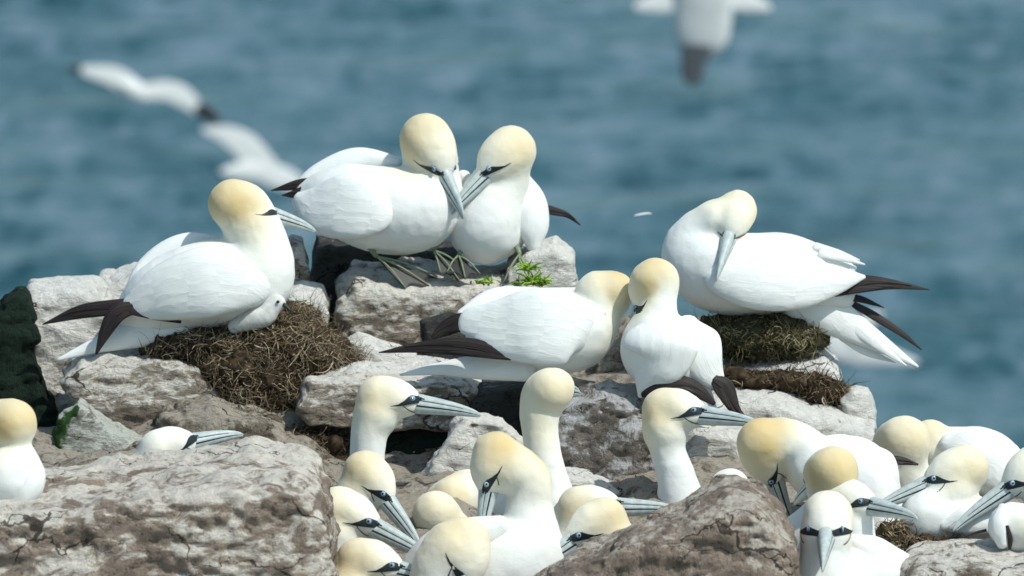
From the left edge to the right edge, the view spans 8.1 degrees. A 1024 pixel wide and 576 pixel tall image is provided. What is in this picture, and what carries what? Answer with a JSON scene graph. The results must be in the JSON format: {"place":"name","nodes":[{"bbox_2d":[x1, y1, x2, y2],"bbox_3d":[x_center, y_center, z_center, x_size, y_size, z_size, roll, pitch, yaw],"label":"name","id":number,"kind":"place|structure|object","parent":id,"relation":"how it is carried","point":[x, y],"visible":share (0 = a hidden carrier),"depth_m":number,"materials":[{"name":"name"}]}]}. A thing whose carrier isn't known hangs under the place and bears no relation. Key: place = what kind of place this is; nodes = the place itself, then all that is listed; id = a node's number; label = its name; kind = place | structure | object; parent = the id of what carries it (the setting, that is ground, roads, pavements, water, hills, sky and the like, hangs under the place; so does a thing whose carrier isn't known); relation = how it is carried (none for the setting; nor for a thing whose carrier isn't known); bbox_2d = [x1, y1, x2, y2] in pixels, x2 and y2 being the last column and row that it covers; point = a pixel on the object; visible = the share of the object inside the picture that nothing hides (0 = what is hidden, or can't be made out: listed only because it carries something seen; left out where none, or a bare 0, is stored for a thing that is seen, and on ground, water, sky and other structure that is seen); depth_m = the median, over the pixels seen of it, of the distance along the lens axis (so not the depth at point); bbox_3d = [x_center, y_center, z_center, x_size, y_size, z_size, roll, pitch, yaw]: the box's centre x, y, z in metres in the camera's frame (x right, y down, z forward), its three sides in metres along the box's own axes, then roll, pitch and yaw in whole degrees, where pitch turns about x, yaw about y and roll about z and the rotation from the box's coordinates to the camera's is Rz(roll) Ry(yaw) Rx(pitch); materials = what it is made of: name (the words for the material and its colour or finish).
{"place":"outdoors","nodes":[
{"label":"outdoors","id":0,"kind":"place"},
{"bbox_2d":[65,66,220,123],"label":"flying gannet","id":1,"kind":"object","parent":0,"point":[129,86],"visible":1,"depth_m":62.00,"materials":[{"name":"white"}]},
{"bbox_2d":[202,126,300,191],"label":"flying gannet","id":2,"kind":"object","parent":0,"point":[257,164],"visible":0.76,"depth_m":57.98,"materials":[{"name":"white"}]},
{"bbox_2d":[0,0,1023,448],"bbox_3d":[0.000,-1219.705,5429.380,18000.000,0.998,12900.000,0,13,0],"label":"sea","id":3,"kind":"structure","parent":0,"point":[880,138],"depth_m":162.60,"materials":[{"name":"liquid"}]},
{"bbox_2d":[32,312,1022,559],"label":"cliff ground","id":4,"kind":"structure","parent":0,"point":[413,483],"depth_m":14.63,"materials":[{"name":"grey stone"}]},
{"bbox_2d":[0,286,58,426],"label":"rock","id":5,"kind":"object","parent":4,"relation":"on","point":[22,378],"visible":0.56,"depth_m":15.04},
{"bbox_2d":[27,275,114,411],"bbox_3d":[-0.910,0.128,15.220,0.260,0.281,0.235,0,13,0],"label":"rock","id":6,"kind":"object","parent":4,"relation":"on","point":[53,297],"visible":0.41,"depth_m":15.13,"materials":[{"name":"grey stone"}]},
{"bbox_2d":[51,398,141,453],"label":"rock","id":7,"kind":"object","parent":4,"relation":"on","point":[82,426],"visible":0.34,"depth_m":14.72,"materials":[{"name":"grey stone"}]},
{"bbox_2d":[98,262,136,298],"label":"rock","id":8,"kind":"object","parent":4,"relation":"on","point":[116,280],"visible":0.08,"depth_m":15.36,"materials":[{"name":"grey stone"}]},
{"bbox_2d":[60,348,221,428],"bbox_3d":[-0.751,0.255,14.994,0.381,0.240,0.226,0,13,0],"label":"rock","id":9,"kind":"object","parent":4,"relation":"on","point":[128,388],"visible":0.5,"depth_m":14.91,"materials":[{"name":"grey stone"}]},
{"bbox_2d":[134,286,372,415],"bbox_3d":[-0.540,0.162,14.985,0.513,0.330,0.291,0,13,0],"label":"nest","id":10,"kind":"object","parent":9,"relation":"on","point":[279,359],"visible":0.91,"depth_m":14.93,"materials":[{"name":"brown plant"}]},
{"bbox_2d":[43,179,315,360],"bbox_3d":[-0.692,-0.036,14.975,0.568,0.371,0.222,0,13,0],"label":"gannet","id":11,"kind":"object","parent":10,"relation":"on","point":[192,280],"visible":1,"depth_m":14.93,"materials":[{"name":"white"}]},
{"bbox_2d":[228,294,290,332],"bbox_3d":[-0.524,0.055,14.932,0.132,0.082,0.047,0,13,0],"label":"chick","id":12,"kind":"object","parent":10,"relation":"on","point":[269,310],"visible":1,"depth_m":14.92},
{"bbox_2d":[0,435,340,575],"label":"boulder","id":13,"kind":"object","parent":4,"relation":"on","point":[255,505],"visible":0.98,"depth_m":13.50,"materials":[{"name":"grey stone"}]},
{"bbox_2d":[0,398,45,500],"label":"gannet","id":14,"kind":"object","parent":13,"relation":"on","point":[22,474],"visible":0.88,"depth_m":13.66,"materials":[{"name":"white"}]},
{"bbox_2d":[133,426,243,454],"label":"gannet","id":15,"kind":"object","parent":4,"relation":"on","point":[170,438],"visible":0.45,"depth_m":14.23,"materials":[{"name":"white"}]},
{"bbox_2d":[152,395,335,461],"bbox_3d":[-0.520,0.367,14.822,0.447,0.276,0.207,0,13,0],"label":"rock","id":16,"kind":"object","parent":4,"relation":"on","point":[202,413],"visible":0.3,"depth_m":14.76,"materials":[{"name":"grey stone"}]},
{"bbox_2d":[171,383,350,460],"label":"nest litter","id":17,"kind":"object","parent":16,"relation":"on","point":[334,442],"visible":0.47,"depth_m":14.81,"materials":[{"name":"brown plant"}]},
{"bbox_2d":[288,234,309,283],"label":"rock","id":18,"kind":"object","parent":4,"relation":"on","point":[301,263],"visible":0.27,"depth_m":15.30,"materials":[{"name":"grey stone"}]},
{"bbox_2d":[288,280,329,324],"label":"rock","id":19,"kind":"object","parent":4,"relation":"on","point":[300,288],"visible":0.16,"depth_m":15.22,"materials":[{"name":"grey stone"}]},
{"bbox_2d":[330,486,415,552],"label":"gannet","id":20,"kind":"object","parent":4,"relation":"on","point":[356,514],"visible":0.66,"depth_m":14.01,"materials":[{"name":"white"}]},
{"bbox_2d":[336,538,411,575],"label":"gannet","id":21,"kind":"object","parent":4,"relation":"on","point":[364,557],"visible":0.94,"depth_m":13.86,"materials":[{"name":"beige"}]},
{"bbox_2d":[337,450,418,541],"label":"gannet","id":22,"kind":"object","parent":4,"relation":"on","point":[369,475],"visible":0.59,"depth_m":14.22,"materials":[{"name":"beige"}]},
{"bbox_2d":[348,331,416,361],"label":"rock","id":23,"kind":"object","parent":4,"relation":"on","point":[376,347],"visible":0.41,"depth_m":15.00,"materials":[{"name":"grey stone"}]},
{"bbox_2d":[310,234,468,332],"bbox_3d":[-0.266,0.047,15.546,0.354,0.318,0.225,0,13,0],"label":"rock","id":24,"kind":"object","parent":4,"relation":"on","point":[332,259],"visible":0.13,"depth_m":15.46,"materials":[{"name":"black stone"}]},
{"bbox_2d":[318,355,481,432],"bbox_3d":[-0.184,0.228,14.956,0.519,0.150,0.188,0,13,0],"label":"rock","id":25,"kind":"object","parent":4,"relation":"on","point":[400,365],"visible":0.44,"depth_m":14.93,"materials":[{"name":"grey stone"}]},
{"bbox_2d":[379,271,630,381],"bbox_3d":[-0.012,0.078,14.698,0.519,0.215,0.211,0,13,0],"label":"gannet","id":26,"kind":"object","parent":25,"relation":"on","point":[517,333],"visible":0.98,"depth_m":14.65,"materials":[{"name":"white"}]},
{"bbox_2d":[350,375,481,459],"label":"gannet","id":27,"kind":"object","parent":4,"relation":"on","point":[384,406],"visible":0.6,"depth_m":14.42,"materials":[{"name":"white"}]},
{"bbox_2d":[385,429,447,454],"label":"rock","id":28,"kind":"object","parent":4,"relation":"on","point":[417,441],"visible":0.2,"depth_m":14.83,"materials":[{"name":"black stone"}]},
{"bbox_2d":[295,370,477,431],"bbox_3d":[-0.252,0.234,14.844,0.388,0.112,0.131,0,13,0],"label":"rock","id":29,"kind":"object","parent":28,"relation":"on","point":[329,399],"visible":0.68,"depth_m":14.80,"materials":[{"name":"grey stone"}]},
{"bbox_2d":[334,257,512,345],"bbox_3d":[-0.168,0.091,15.339,0.425,0.263,0.344,0,13,0],"label":"rock","id":30,"kind":"object","parent":4,"relation":"on","point":[377,300],"visible":0.33,"depth_m":15.21,"materials":[{"name":"grey stone"}]},
{"bbox_2d":[271,113,463,288],"bbox_3d":[-0.307,-0.190,15.280,0.412,0.358,0.223,0,13,0],"label":"gannet","id":31,"kind":"object","parent":30,"relation":"on","point":[374,202],"visible":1,"depth_m":15.22,"materials":[{"name":"white"}]},
{"bbox_2d":[470,275,500,285],"bbox_3d":[-0.054,-0.014,15.163,0.061,0.032,0.078,-7,15,-27],"label":"grass tuft","id":32,"kind":"object","parent":30,"relation":"on","point":[483,281],"visible":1,"depth_m":15.15,"materials":[{"name":"green plant"}]},
{"bbox_2d":[447,125,579,286],"bbox_3d":[-0.010,-0.198,15.392,0.237,0.332,0.446,7,15,27],"label":"gannet","id":33,"kind":"object","parent":30,"relation":"on","point":[508,210],"visible":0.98,"depth_m":15.26,"materials":[{"name":"white"}]},
{"bbox_2d":[505,253,556,287],"bbox_3d":[0.040,-0.028,15.154,0.108,0.074,0.090,0,13,0],"label":"grass tuft","id":34,"kind":"object","parent":30,"relation":"on","point":[535,279],"visible":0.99,"depth_m":15.15,"materials":[{"name":"green plant"}]},
{"bbox_2d":[413,491,466,528],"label":"gannet","id":35,"kind":"object","parent":4,"relation":"on","point":[431,509],"visible":0.26,"depth_m":14.24,"materials":[{"name":"beige"}]},
{"bbox_2d":[420,312,465,359],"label":"rock","id":36,"kind":"object","parent":4,"relation":"on","point":[428,325],"visible":0.24,"depth_m":15.09,"materials":[{"name":"grey stone"}]},
{"bbox_2d":[409,517,490,575],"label":"gannet","id":37,"kind":"object","parent":4,"relation":"on","point":[457,546],"visible":1,"depth_m":13.80,"materials":[{"name":"beige"}]},
{"bbox_2d":[428,469,506,514],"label":"gannet","id":38,"kind":"object","parent":4,"relation":"on","point":[460,485],"visible":0.21,"depth_m":14.41,"materials":[{"name":"beige"}]},
{"bbox_2d":[422,412,523,475],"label":"rock","id":39,"kind":"object","parent":4,"relation":"on","point":[454,451],"visible":0.28,"depth_m":14.57,"materials":[{"name":"grey stone"}]},
{"bbox_2d":[402,431,563,575],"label":"gannet","id":40,"kind":"object","parent":4,"relation":"on","point":[524,532],"visible":0.77,"depth_m":13.95,"materials":[{"name":"white"}]},
{"bbox_2d":[470,377,595,436],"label":"rock","id":41,"kind":"object","parent":4,"relation":"on","point":[497,398],"visible":0.16,"depth_m":14.81,"materials":[{"name":"black stone"}]},
{"bbox_2d":[506,235,578,287],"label":"rock","id":42,"kind":"object","parent":4,"relation":"on","point":[555,255],"visible":0.31,"depth_m":15.25,"materials":[{"name":"grey stone"}]},
{"bbox_2d":[519,368,580,512],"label":"gannet","id":43,"kind":"object","parent":4,"relation":"on","point":[547,395],"visible":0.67,"depth_m":14.31,"materials":[{"name":"white"}]},
{"bbox_2d":[565,467,618,494],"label":"rock","id":44,"kind":"object","parent":4,"relation":"on","point":[579,476],"visible":0.16,"depth_m":14.51,"materials":[{"name":"grey stone"}]},
{"bbox_2d":[560,497,630,556],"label":"gannet","id":45,"kind":"object","parent":4,"relation":"on","point":[600,516],"visible":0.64,"depth_m":13.96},
{"bbox_2d":[558,379,654,479],"bbox_3d":[0.205,0.346,14.671,0.264,0.303,0.198,0,13,0],"label":"rock","id":46,"kind":"object","parent":4,"relation":"on","point":[600,428],"visible":0.41,"depth_m":14.61,"materials":[{"name":"grey stone"}]},
{"bbox_2d":[620,258,744,426],"bbox_3d":[0.354,0.109,14.644,0.268,0.328,0.179,0,13,0],"label":"gannet","id":47,"kind":"object","parent":46,"relation":"on","point":[664,344],"visible":0.88,"depth_m":14.60,"materials":[{"name":"white"}]},
{"bbox_2d":[555,485,667,535],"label":"gannet","id":48,"kind":"object","parent":4,"relation":"on","point":[572,500],"visible":0.23,"depth_m":14.26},
{"bbox_2d":[595,316,700,373],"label":"rock","id":49,"kind":"object","parent":4,"relation":"on","point":[610,360],"visible":0.1,"depth_m":15.20,"materials":[{"name":"grey stone"}]},
{"bbox_2d":[534,474,800,575],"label":"boulder","id":50,"kind":"object","parent":4,"relation":"on","point":[727,525],"visible":1,"depth_m":13.52,"materials":[{"name":"grey stone"}]},
{"bbox_2d":[642,388,753,502],"bbox_3d":[0.364,0.392,14.397,0.153,0.376,0.238,-11,17,-41],"label":"gannet","id":51,"kind":"object","parent":4,"relation":"on","point":[672,418],"visible":0.66,"depth_m":14.36,"materials":[{"name":"white"}]},
{"bbox_2d":[686,425,742,458],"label":"rock","id":52,"kind":"object","parent":4,"relation":"on","point":[705,440],"visible":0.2,"depth_m":14.68,"materials":[{"name":"grey stone"}]},
{"bbox_2d":[722,350,842,392],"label":"rock","id":53,"kind":"object","parent":4,"relation":"on","point":[833,365],"visible":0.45,"depth_m":15.08,"materials":[{"name":"grey stone"}]},
{"bbox_2d":[694,307,833,366],"bbox_3d":[0.517,0.103,15.104,0.348,0.177,0.216,0,13,0],"label":"nest","id":54,"kind":"object","parent":53,"relation":"on","point":[753,337],"visible":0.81,"depth_m":15.06,"materials":[{"name":"brown plant"}]},
{"bbox_2d":[661,190,928,367],"bbox_3d":[0.593,-0.018,15.084,0.560,0.369,0.217,0,13,0],"label":"gannet","id":55,"kind":"object","parent":54,"relation":"on","point":[718,256],"visible":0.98,"depth_m":15.04,"materials":[{"name":"white"}]},
{"bbox_2d":[713,356,867,407],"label":"nest litter","id":56,"kind":"object","parent":53,"relation":"on","point":[816,386],"visible":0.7,"depth_m":15.02,"materials":[{"name":"brown plant"}]},
{"bbox_2d":[711,387,876,440],"bbox_3d":[0.549,0.332,14.986,0.446,0.233,0.214,0,13,0],"label":"rock","id":57,"kind":"object","parent":4,"relation":"on","point":[820,418],"visible":0.18,"depth_m":14.92,"materials":[{"name":"grey stone"}]},
{"bbox_2d":[787,446,858,552],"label":"gannet","id":58,"kind":"object","parent":4,"relation":"on","point":[828,468],"visible":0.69,"depth_m":13.99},
{"bbox_2d":[736,417,918,528],"bbox_3d":[0.629,0.394,14.357,0.365,0.280,0.178,0,13,0],"label":"gannet","id":59,"kind":"object","parent":4,"relation":"on","point":[772,452],"visible":0.59,"depth_m":14.30,"materials":[{"name":"white"}]},
{"bbox_2d":[799,490,908,575],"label":"gannet","id":60,"kind":"object","parent":4,"relation":"on","point":[831,544],"visible":0.95,"depth_m":13.77,"materials":[{"name":"white"}]},
{"bbox_2d":[839,385,876,420],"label":"rock","id":61,"kind":"object","parent":4,"relation":"on","point":[857,400],"visible":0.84,"depth_m":15.01,"materials":[{"name":"grey stone"}]},
{"bbox_2d":[830,480,917,535],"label":"gannet","id":62,"kind":"object","parent":4,"relation":"on","point":[867,505],"visible":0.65,"depth_m":13.96,"materials":[{"name":"white"}]},
{"bbox_2d":[872,416,930,486],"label":"gannet","id":63,"kind":"object","parent":4,"relation":"on","point":[908,437],"visible":0.43,"depth_m":14.69,"materials":[{"name":"beige"}]},
{"bbox_2d":[875,518,968,550],"bbox_3d":[0.815,0.493,14.080,0.242,0.139,0.139,0,13,0],"label":"nest","id":64,"kind":"object","parent":4,"relation":"on","point":[894,533],"visible":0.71,"depth_m":14.07,"materials":[{"name":"brown plant"}]},
{"bbox_2d":[883,445,994,539],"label":"gannet","id":65,"kind":"object","parent":64,"relation":"on","point":[941,495],"visible":0.77,"depth_m":14.11,"materials":[{"name":"white"}]},
{"bbox_2d":[900,537,1023,575],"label":"boulder","id":66,"kind":"object","parent":4,"relation":"on","point":[968,557],"visible":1,"depth_m":13.81,"materials":[{"name":"grey stone"}]},
{"bbox_2d":[964,502,1023,551],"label":"gannet","id":67,"kind":"object","parent":66,"relation":"on","point":[1006,526],"visible":1,"depth_m":13.89,"materials":[{"name":"white"}]},
{"bbox_2d":[921,419,1019,496],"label":"gannet","id":68,"kind":"object","parent":4,"relation":"on","point":[998,450],"visible":0.31,"depth_m":14.84,"materials":[{"name":"white"}]},
{"bbox_2d":[952,448,1023,531],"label":"gannet","id":69,"kind":"object","parent":4,"relation":"on","point":[1009,486],"visible":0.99,"depth_m":14.06,"materials":[{"name":"white"}]},
{"bbox_2d":[634,212,650,215],"bbox_3d":[0.299,-0.169,16.500,0.042,0.009,0.003,0,13,0],"label":"feather","id":70,"kind":"object","parent":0,"point":[645,213],"visible":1,"depth_m":16.50,"materials":[{"name":"white"}]},
{"bbox_2d":[634,0,770,84],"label":"flying gannet","id":71,"kind":"object","parent":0,"point":[702,29],"visible":1,"depth_m":49.99,"materials":[{"name":"white"}]},
{"bbox_2d":[713,468,746,478],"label":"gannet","id":72,"kind":"object","parent":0,"point":[729,471],"visible":0.03,"depth_m":14.18,"materials":[{"name":"white"}]},
{"bbox_2d":[827,312,917,366],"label":"flying gannet","id":73,"kind":"object","parent":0,"point":[843,353],"visible":0.22,"depth_m":49.98,"materials":[{"name":"white"}]}
]}

